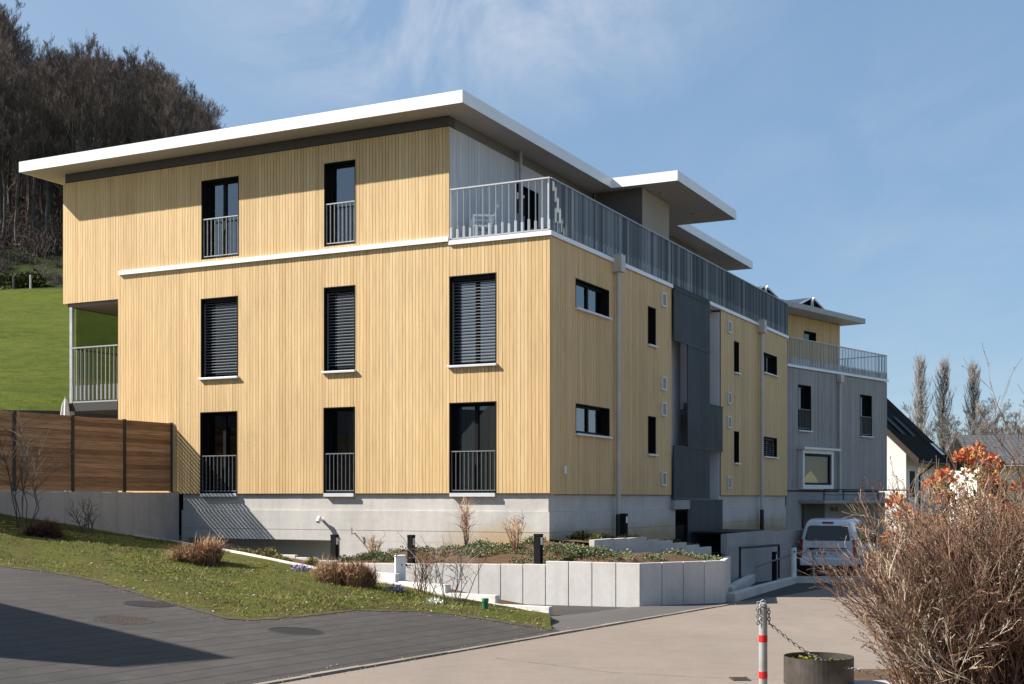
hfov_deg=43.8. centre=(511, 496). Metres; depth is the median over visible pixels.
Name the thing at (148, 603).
manhole cover
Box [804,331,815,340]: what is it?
window
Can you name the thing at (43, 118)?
bare tree
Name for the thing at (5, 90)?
bare tree
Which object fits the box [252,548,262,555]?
spiky plant
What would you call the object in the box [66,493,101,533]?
bare sapling
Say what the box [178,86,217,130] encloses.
bare tree
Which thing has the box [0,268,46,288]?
dark bush
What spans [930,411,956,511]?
bare tree
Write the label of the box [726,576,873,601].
kerb
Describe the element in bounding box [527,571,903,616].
forecourt
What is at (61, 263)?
scrub bush
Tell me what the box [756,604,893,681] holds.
steel chain
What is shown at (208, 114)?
bare tree
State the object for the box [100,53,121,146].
bare tree
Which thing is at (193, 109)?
bare tree
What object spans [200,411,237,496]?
window
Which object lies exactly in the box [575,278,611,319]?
window
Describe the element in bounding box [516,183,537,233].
window
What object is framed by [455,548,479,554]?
ground cover plant
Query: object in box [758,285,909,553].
grey building
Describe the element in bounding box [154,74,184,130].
bare tree
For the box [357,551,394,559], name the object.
ground cover plant
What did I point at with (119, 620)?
manhole cover
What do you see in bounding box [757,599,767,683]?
parking bollard
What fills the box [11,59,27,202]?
bare tree
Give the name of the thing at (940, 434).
bare tree
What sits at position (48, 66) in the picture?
bare tree
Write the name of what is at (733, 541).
light well wall
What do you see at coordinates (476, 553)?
ground cover plant
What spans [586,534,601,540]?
spiky plant
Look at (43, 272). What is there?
scrub bush
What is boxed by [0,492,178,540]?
retaining wall
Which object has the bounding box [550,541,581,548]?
ground cover plant
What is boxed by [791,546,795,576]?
white post
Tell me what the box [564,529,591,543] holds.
spiky plant
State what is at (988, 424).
bare tree
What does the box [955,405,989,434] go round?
bare tree
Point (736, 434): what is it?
window
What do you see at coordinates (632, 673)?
road seam
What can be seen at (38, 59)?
bare tree
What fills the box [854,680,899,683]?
stone slab
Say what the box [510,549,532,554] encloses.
ground cover plant
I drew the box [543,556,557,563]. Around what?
ground cover plant
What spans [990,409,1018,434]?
bare tree
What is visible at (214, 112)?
bare tree
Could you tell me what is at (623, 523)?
bollard light
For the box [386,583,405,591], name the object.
flower cushion
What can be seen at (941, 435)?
bare tree
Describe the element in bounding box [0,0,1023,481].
sky
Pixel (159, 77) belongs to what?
bare tree
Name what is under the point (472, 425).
window
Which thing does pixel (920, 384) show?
poplar tree
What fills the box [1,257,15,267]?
scrub bush
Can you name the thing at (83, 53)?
bare tree
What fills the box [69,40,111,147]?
bare tree
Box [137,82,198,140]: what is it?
bare tree
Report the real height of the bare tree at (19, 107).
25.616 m
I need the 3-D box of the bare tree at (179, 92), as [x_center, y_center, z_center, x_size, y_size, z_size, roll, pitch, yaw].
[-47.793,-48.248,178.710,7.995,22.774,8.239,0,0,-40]
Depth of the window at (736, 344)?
40.89 m
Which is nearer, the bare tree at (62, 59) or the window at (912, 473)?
the window at (912, 473)
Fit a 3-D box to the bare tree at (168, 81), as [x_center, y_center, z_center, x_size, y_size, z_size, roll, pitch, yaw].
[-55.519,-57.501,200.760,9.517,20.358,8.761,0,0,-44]
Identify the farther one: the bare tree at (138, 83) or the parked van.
the bare tree at (138, 83)
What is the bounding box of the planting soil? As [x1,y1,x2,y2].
[341,540,722,563]
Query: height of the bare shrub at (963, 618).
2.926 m
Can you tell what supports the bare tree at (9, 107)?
on the terrain at (34, 348)
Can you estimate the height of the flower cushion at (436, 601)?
0.304 m
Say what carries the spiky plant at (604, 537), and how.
on the planting soil
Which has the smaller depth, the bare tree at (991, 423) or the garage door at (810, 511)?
the garage door at (810, 511)
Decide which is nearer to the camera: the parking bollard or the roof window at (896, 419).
the parking bollard
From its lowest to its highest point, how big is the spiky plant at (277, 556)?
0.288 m
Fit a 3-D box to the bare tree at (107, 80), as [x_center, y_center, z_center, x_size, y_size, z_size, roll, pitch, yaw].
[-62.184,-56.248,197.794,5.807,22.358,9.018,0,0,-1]
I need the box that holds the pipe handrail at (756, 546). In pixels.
[739,544,779,578]
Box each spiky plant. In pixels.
[240,547,253,553]
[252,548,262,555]
[259,547,276,556]
[271,551,282,558]
[280,555,292,561]
[303,556,320,565]
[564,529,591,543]
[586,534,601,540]
[594,532,609,538]
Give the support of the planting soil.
in the planter wall at (603, 584)
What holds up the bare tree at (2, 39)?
on the terrain at (34, 348)
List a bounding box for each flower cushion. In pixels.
[290,564,310,570]
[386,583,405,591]
[426,596,444,603]
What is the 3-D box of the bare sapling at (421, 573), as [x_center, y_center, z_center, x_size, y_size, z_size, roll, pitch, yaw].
[-1.474,1.281,21.593,1.085,1.144,0.990,0,0,33]
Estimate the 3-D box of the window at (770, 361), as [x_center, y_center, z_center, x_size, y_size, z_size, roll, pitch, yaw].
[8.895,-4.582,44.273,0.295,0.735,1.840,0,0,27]
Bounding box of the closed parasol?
[60,397,69,491]
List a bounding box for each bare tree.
[0,0,30,79]
[0,3,12,97]
[0,15,38,182]
[0,18,22,49]
[0,30,40,225]
[0,39,37,214]
[0,44,36,202]
[0,49,25,211]
[0,69,52,241]
[0,70,67,239]
[0,87,45,250]
[0,111,14,157]
[1,18,35,213]
[2,16,21,40]
[3,24,31,94]
[3,57,55,218]
[11,36,63,224]
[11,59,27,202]
[11,84,52,205]
[17,36,106,158]
[19,59,65,223]
[20,65,74,243]
[25,49,40,196]
[26,50,42,83]
[27,54,64,217]
[32,32,91,154]
[32,60,99,155]
[34,38,89,153]
[37,54,92,190]
[38,43,61,194]
[50,45,80,77]
[50,54,77,191]
[61,40,98,152]
[64,59,111,150]
[65,53,136,149]
[67,29,111,146]
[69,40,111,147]
[69,41,99,72]
[69,52,109,149]
[72,73,129,151]
[89,59,111,143]
[92,49,110,140]
[93,41,115,105]
[96,73,152,146]
[99,60,156,147]
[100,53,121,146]
[100,62,115,147]
[102,64,137,144]
[105,51,150,136]
[106,43,153,145]
[106,66,160,108]
[109,75,168,145]
[120,63,185,142]
[129,61,184,137]
[131,45,139,63]
[133,54,168,137]
[133,58,152,111]
[136,47,151,71]
[137,73,196,141]
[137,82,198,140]
[140,70,195,141]
[146,60,182,137]
[152,61,181,120]
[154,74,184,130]
[160,73,188,120]
[168,83,199,135]
[173,84,203,125]
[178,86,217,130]
[180,95,208,135]
[181,78,203,101]
[182,96,195,131]
[184,96,206,132]
[191,100,217,129]
[191,108,211,131]
[201,98,228,131]
[203,97,227,128]
[901,398,939,438]
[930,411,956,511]
[930,419,948,445]
[936,417,960,508]
[939,418,963,446]
[953,400,989,435]
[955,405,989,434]
[968,411,990,434]
[974,417,1000,434]
[975,397,1010,434]
[976,404,1003,434]
[976,406,1004,434]
[986,410,1010,431]
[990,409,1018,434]
[1006,408,1023,434]
[1013,400,1023,434]
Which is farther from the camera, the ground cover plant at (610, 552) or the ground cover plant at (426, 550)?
the ground cover plant at (426, 550)
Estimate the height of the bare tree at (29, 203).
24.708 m
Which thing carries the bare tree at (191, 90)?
on the terrain at (34, 348)
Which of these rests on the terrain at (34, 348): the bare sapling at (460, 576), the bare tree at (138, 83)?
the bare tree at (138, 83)
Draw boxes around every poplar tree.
[908,350,937,436]
[930,352,956,485]
[962,355,985,434]
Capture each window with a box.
[198,296,238,379]
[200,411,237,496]
[201,176,238,259]
[321,285,355,373]
[323,406,361,496]
[324,159,354,246]
[446,272,496,367]
[449,401,498,496]
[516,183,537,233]
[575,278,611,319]
[575,403,612,438]
[647,306,658,347]
[648,416,658,455]
[734,341,741,374]
[734,431,741,464]
[764,352,778,377]
[764,436,778,458]
[797,447,840,488]
[798,384,812,431]
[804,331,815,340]
[860,394,873,437]
[887,417,905,434]
[892,416,915,436]
[910,471,914,496]
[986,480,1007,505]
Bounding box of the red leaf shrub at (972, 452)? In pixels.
[872,441,1023,679]
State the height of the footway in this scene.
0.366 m
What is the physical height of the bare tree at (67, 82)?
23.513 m
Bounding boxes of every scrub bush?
[0,243,39,261]
[0,260,12,270]
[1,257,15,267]
[24,256,61,278]
[48,278,61,284]
[49,258,60,266]
[50,252,62,267]
[50,269,62,283]
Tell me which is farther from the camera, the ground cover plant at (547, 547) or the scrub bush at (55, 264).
the scrub bush at (55, 264)
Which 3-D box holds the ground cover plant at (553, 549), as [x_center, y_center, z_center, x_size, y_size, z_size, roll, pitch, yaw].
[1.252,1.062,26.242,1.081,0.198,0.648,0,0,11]
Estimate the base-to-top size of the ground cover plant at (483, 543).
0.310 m
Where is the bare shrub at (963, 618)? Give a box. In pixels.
[791,345,1023,683]
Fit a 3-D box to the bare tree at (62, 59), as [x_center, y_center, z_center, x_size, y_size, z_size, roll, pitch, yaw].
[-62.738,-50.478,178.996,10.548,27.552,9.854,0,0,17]
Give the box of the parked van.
[799,518,876,575]
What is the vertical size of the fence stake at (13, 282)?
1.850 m
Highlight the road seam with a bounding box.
[500,658,781,679]
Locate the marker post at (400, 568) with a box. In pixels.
[395,555,406,580]
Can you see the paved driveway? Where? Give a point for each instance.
(52, 631)
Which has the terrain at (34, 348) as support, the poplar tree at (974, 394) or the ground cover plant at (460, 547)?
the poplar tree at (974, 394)
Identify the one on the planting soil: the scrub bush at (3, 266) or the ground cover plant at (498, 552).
the ground cover plant at (498, 552)
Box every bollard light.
[330,534,338,560]
[407,535,414,563]
[533,534,542,563]
[620,513,627,536]
[772,552,776,580]
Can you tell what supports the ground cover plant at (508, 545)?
on the planting soil
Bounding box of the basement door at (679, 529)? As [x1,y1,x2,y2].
[675,525,684,541]
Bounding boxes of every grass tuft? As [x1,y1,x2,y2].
[163,529,232,565]
[300,552,385,586]
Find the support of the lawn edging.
on the lawn at (59, 556)
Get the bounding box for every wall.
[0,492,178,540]
[278,554,730,606]
[589,537,710,555]
[596,188,641,224]
[692,529,829,582]
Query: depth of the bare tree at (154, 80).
175.28 m
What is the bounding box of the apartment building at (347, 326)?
[19,90,788,559]
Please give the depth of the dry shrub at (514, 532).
27.09 m
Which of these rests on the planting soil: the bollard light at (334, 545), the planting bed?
the bollard light at (334, 545)
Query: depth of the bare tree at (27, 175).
184.59 m
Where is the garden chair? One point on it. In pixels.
(473, 219)
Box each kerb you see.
[255,597,770,683]
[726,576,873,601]
[728,574,755,592]
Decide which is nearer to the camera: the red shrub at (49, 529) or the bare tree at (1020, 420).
the red shrub at (49, 529)
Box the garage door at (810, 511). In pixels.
[803,504,824,528]
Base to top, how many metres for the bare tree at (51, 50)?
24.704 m
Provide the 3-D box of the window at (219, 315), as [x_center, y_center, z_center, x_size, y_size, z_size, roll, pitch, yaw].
[-7.320,-3.998,32.217,1.240,2.065,0.395,0,0,27]
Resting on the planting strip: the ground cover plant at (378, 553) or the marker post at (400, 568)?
the marker post at (400, 568)
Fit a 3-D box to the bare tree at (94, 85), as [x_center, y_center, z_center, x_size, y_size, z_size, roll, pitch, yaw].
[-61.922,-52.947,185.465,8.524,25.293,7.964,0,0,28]
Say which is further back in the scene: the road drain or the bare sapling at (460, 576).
the bare sapling at (460, 576)
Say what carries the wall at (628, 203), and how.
in the apartment building at (347, 326)
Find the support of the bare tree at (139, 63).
on the terrain at (34, 348)
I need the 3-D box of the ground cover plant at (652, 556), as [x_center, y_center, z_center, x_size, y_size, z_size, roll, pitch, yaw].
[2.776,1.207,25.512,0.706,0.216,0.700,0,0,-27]
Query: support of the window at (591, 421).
in the apartment building at (347, 326)
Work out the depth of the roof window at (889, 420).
65.02 m
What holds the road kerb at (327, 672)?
on the road
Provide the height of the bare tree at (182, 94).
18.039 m
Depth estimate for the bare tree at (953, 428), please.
270.62 m
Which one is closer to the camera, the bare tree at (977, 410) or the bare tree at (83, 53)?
the bare tree at (83, 53)
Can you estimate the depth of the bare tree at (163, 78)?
186.74 m
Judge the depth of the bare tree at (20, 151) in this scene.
165.58 m
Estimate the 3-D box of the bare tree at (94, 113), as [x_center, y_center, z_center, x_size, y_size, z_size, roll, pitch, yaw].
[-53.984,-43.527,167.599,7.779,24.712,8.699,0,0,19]
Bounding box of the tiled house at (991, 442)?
[946,435,1023,529]
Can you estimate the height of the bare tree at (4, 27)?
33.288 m
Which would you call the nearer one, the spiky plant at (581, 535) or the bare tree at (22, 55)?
the spiky plant at (581, 535)
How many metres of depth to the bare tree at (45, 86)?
174.46 m
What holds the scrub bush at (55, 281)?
on the terrain at (34, 348)
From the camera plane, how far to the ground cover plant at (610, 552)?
25.14 m
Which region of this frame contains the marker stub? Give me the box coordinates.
[482,598,488,608]
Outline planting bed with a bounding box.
[854,669,943,683]
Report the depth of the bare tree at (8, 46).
172.42 m
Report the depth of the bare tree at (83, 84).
170.05 m
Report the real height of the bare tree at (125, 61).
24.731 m
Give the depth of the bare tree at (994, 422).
288.26 m
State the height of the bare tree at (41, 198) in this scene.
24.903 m
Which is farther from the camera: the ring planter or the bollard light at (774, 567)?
the bollard light at (774, 567)
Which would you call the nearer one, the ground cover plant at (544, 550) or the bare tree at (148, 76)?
the ground cover plant at (544, 550)
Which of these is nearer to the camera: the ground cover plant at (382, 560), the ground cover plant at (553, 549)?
the ground cover plant at (553, 549)
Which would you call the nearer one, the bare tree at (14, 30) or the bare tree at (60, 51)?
the bare tree at (14, 30)
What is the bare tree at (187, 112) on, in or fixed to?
on the terrain at (34, 348)
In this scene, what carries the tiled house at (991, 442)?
on the terrain at (34, 348)
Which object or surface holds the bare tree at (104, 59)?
on the terrain at (34, 348)
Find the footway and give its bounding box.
[550,602,731,630]
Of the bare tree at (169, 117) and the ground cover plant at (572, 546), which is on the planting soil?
the ground cover plant at (572, 546)
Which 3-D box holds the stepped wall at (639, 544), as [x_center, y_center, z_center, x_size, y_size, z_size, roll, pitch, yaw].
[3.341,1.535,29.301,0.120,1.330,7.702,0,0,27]
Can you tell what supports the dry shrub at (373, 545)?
on the planting soil
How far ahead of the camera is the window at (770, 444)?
44.75 m
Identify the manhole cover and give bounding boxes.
[93,616,153,623]
[122,601,173,606]
[266,627,324,634]
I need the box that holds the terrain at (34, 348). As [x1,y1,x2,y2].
[0,184,985,571]
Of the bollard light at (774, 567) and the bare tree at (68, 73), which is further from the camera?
the bare tree at (68, 73)
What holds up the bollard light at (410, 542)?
on the planting soil
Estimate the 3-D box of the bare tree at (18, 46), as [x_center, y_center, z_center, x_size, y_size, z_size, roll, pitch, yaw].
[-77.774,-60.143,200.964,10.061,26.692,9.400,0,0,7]
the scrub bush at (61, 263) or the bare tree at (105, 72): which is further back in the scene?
the bare tree at (105, 72)
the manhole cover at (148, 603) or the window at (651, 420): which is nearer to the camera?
the manhole cover at (148, 603)
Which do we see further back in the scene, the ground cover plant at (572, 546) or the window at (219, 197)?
the window at (219, 197)
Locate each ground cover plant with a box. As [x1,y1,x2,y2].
[320,554,349,561]
[353,552,399,559]
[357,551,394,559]
[365,549,395,557]
[369,557,393,562]
[385,547,406,552]
[415,546,433,554]
[440,550,495,557]
[444,543,474,549]
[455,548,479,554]
[468,538,500,550]
[485,548,512,554]
[487,541,526,550]
[509,555,533,563]
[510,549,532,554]
[521,536,545,545]
[530,546,565,555]
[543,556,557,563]
[544,541,563,549]
[547,544,572,552]
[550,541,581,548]
[559,553,581,559]
[561,542,587,553]
[561,547,606,555]
[564,544,589,552]
[579,545,608,556]
[583,547,635,560]
[639,552,665,560]
[659,548,701,558]
[699,553,722,560]
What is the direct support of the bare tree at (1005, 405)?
on the terrain at (34, 348)
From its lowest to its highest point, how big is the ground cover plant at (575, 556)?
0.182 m
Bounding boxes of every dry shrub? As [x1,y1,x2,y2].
[361,531,384,551]
[449,496,477,546]
[502,514,527,550]
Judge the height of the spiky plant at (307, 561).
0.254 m
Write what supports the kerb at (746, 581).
on the forecourt
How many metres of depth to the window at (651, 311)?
33.99 m
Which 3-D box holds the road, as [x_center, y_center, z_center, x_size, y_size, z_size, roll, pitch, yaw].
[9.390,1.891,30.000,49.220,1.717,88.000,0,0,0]
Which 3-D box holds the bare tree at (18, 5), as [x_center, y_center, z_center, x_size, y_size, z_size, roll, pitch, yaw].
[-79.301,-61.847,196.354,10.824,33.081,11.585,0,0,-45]
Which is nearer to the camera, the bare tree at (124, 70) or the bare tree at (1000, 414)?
the bare tree at (124, 70)
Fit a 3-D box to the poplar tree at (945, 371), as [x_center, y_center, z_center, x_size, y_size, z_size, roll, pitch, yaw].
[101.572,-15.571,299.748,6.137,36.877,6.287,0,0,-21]
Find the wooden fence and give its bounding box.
[0,410,174,491]
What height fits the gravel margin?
0.600 m
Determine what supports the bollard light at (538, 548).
on the planting soil
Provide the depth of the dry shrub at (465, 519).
28.15 m
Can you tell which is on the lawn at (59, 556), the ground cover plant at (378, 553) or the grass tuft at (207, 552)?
the grass tuft at (207, 552)
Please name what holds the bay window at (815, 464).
in the grey building at (836, 433)
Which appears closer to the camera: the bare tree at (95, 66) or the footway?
the footway
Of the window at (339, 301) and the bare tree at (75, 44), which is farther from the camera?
the bare tree at (75, 44)
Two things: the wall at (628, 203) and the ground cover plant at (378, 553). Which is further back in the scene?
the wall at (628, 203)
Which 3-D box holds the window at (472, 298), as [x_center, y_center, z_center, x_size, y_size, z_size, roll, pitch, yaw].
[-0.841,-3.992,28.976,1.270,2.095,0.395,0,0,27]
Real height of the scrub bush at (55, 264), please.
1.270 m
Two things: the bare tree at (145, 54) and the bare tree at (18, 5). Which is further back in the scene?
the bare tree at (145, 54)
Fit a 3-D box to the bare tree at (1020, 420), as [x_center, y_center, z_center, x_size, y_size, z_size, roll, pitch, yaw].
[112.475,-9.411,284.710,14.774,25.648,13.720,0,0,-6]
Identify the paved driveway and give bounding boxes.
[0,566,559,683]
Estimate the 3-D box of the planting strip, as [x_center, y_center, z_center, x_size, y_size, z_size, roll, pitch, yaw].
[-4.084,1.595,27.165,1.671,0.990,13.972,0,0,-43]
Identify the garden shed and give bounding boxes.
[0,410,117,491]
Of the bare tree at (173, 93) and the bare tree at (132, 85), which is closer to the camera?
the bare tree at (132, 85)
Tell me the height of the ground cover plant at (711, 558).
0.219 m
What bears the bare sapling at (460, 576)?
on the lawn at (59, 556)
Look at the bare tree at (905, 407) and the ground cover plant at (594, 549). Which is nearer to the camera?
the ground cover plant at (594, 549)
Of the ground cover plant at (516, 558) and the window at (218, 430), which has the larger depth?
the window at (218, 430)
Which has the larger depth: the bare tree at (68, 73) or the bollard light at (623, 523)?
the bare tree at (68, 73)
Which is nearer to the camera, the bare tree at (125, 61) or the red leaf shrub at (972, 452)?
the red leaf shrub at (972, 452)
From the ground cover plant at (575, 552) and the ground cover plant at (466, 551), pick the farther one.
the ground cover plant at (466, 551)
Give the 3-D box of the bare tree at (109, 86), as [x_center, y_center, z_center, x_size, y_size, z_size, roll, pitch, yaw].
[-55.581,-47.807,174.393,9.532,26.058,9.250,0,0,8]
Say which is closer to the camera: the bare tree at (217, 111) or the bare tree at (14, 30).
the bare tree at (217, 111)
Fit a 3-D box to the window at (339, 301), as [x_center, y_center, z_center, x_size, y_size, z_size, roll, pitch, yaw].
[-4.074,-4.002,30.593,0.960,2.075,0.395,0,0,27]
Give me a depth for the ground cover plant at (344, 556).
28.22 m
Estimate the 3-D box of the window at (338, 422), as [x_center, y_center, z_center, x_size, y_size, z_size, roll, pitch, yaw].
[-4.069,-1.080,30.624,0.900,2.140,0.365,0,0,27]
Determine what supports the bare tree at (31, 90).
on the terrain at (34, 348)
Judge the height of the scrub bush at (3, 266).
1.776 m
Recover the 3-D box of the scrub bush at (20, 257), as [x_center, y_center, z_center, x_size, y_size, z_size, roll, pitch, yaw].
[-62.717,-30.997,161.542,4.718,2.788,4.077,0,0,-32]
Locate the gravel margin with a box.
[377,581,454,597]
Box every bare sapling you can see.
[0,403,87,527]
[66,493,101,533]
[394,541,454,594]
[401,531,490,604]
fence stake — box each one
[12,276,14,288]
[29,275,31,288]
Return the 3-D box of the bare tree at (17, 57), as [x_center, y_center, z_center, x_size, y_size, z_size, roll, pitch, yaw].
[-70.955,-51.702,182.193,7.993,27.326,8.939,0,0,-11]
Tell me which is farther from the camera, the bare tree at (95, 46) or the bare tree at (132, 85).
the bare tree at (95, 46)
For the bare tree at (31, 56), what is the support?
on the terrain at (34, 348)
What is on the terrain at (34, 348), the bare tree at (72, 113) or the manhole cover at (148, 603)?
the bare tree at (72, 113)
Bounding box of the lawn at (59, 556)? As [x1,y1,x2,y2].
[0,513,551,629]
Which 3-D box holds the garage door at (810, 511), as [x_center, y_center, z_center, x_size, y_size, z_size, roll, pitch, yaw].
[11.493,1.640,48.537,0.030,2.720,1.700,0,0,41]
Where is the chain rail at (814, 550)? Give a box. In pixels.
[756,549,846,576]
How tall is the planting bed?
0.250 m
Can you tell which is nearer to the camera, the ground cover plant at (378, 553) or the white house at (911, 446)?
the ground cover plant at (378, 553)
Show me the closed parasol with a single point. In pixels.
(65, 408)
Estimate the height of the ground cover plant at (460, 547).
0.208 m
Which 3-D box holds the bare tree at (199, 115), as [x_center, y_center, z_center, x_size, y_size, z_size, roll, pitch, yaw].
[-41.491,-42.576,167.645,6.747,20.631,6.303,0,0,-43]
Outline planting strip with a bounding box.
[182,541,565,613]
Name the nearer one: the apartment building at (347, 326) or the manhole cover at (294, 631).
the manhole cover at (294, 631)
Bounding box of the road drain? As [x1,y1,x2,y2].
[729,676,750,680]
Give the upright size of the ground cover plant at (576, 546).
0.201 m
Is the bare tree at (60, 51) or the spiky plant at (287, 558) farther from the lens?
the bare tree at (60, 51)
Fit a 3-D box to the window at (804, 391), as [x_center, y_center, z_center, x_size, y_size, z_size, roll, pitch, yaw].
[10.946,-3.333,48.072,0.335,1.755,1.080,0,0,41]
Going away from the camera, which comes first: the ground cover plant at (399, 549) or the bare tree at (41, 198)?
the ground cover plant at (399, 549)
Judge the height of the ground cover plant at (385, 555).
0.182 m
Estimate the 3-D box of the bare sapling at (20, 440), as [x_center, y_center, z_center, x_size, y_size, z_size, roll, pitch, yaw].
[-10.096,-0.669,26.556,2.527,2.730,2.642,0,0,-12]
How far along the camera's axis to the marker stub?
19.96 m
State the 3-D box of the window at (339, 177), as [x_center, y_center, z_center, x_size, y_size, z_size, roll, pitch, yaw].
[-4.051,-7.020,30.619,0.900,2.000,0.319,0,0,27]
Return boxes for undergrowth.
[0,145,110,257]
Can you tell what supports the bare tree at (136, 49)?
on the terrain at (34, 348)
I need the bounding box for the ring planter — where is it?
[784,652,853,683]
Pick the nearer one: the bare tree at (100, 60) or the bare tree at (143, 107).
the bare tree at (143, 107)
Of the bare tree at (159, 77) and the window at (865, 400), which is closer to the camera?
the window at (865, 400)
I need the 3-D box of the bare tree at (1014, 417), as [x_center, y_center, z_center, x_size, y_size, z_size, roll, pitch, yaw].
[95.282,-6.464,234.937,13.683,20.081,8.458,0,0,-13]
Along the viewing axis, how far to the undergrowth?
173.05 m
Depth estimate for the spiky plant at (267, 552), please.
27.74 m
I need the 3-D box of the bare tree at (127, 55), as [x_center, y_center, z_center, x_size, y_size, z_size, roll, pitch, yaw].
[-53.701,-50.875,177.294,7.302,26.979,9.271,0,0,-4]
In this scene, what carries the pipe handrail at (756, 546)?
on the forecourt
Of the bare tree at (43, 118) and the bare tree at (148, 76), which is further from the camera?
the bare tree at (148, 76)
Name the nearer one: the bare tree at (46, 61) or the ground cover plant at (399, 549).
the ground cover plant at (399, 549)
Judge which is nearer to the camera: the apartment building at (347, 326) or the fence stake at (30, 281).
the apartment building at (347, 326)
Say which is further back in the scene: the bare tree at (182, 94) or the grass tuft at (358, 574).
the bare tree at (182, 94)
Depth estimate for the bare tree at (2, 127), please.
166.55 m
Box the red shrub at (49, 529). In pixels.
[12,517,70,538]
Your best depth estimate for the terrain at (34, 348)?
84.19 m
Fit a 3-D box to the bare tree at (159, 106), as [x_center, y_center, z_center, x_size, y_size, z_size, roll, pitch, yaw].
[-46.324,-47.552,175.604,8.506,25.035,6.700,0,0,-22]
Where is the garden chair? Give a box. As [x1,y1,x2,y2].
[471,204,497,236]
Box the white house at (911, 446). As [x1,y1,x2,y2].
[879,398,960,541]
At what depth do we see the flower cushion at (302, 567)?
24.25 m
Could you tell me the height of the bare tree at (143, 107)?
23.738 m
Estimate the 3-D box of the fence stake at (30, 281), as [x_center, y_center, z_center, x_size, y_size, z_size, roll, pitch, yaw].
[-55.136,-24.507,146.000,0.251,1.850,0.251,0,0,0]
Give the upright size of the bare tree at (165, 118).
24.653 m
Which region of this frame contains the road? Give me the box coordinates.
[277,577,932,683]
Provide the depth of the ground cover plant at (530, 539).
27.93 m
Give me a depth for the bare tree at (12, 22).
203.81 m
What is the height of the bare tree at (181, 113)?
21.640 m
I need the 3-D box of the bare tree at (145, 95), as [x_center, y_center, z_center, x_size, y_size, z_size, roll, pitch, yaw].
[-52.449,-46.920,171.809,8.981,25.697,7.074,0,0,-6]
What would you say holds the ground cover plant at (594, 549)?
on the planting soil
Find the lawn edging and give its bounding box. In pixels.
[133,534,552,614]
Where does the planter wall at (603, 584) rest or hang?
on the terrain at (34, 348)
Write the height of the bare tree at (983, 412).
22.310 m
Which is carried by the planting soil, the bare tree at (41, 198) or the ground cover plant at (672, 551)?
the ground cover plant at (672, 551)
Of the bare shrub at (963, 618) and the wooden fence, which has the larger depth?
the wooden fence
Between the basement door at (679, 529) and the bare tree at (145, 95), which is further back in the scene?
the bare tree at (145, 95)
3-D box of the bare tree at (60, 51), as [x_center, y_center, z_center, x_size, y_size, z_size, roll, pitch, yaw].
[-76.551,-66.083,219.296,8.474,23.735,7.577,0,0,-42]
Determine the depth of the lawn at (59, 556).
21.16 m
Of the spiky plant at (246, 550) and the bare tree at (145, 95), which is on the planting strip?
the spiky plant at (246, 550)

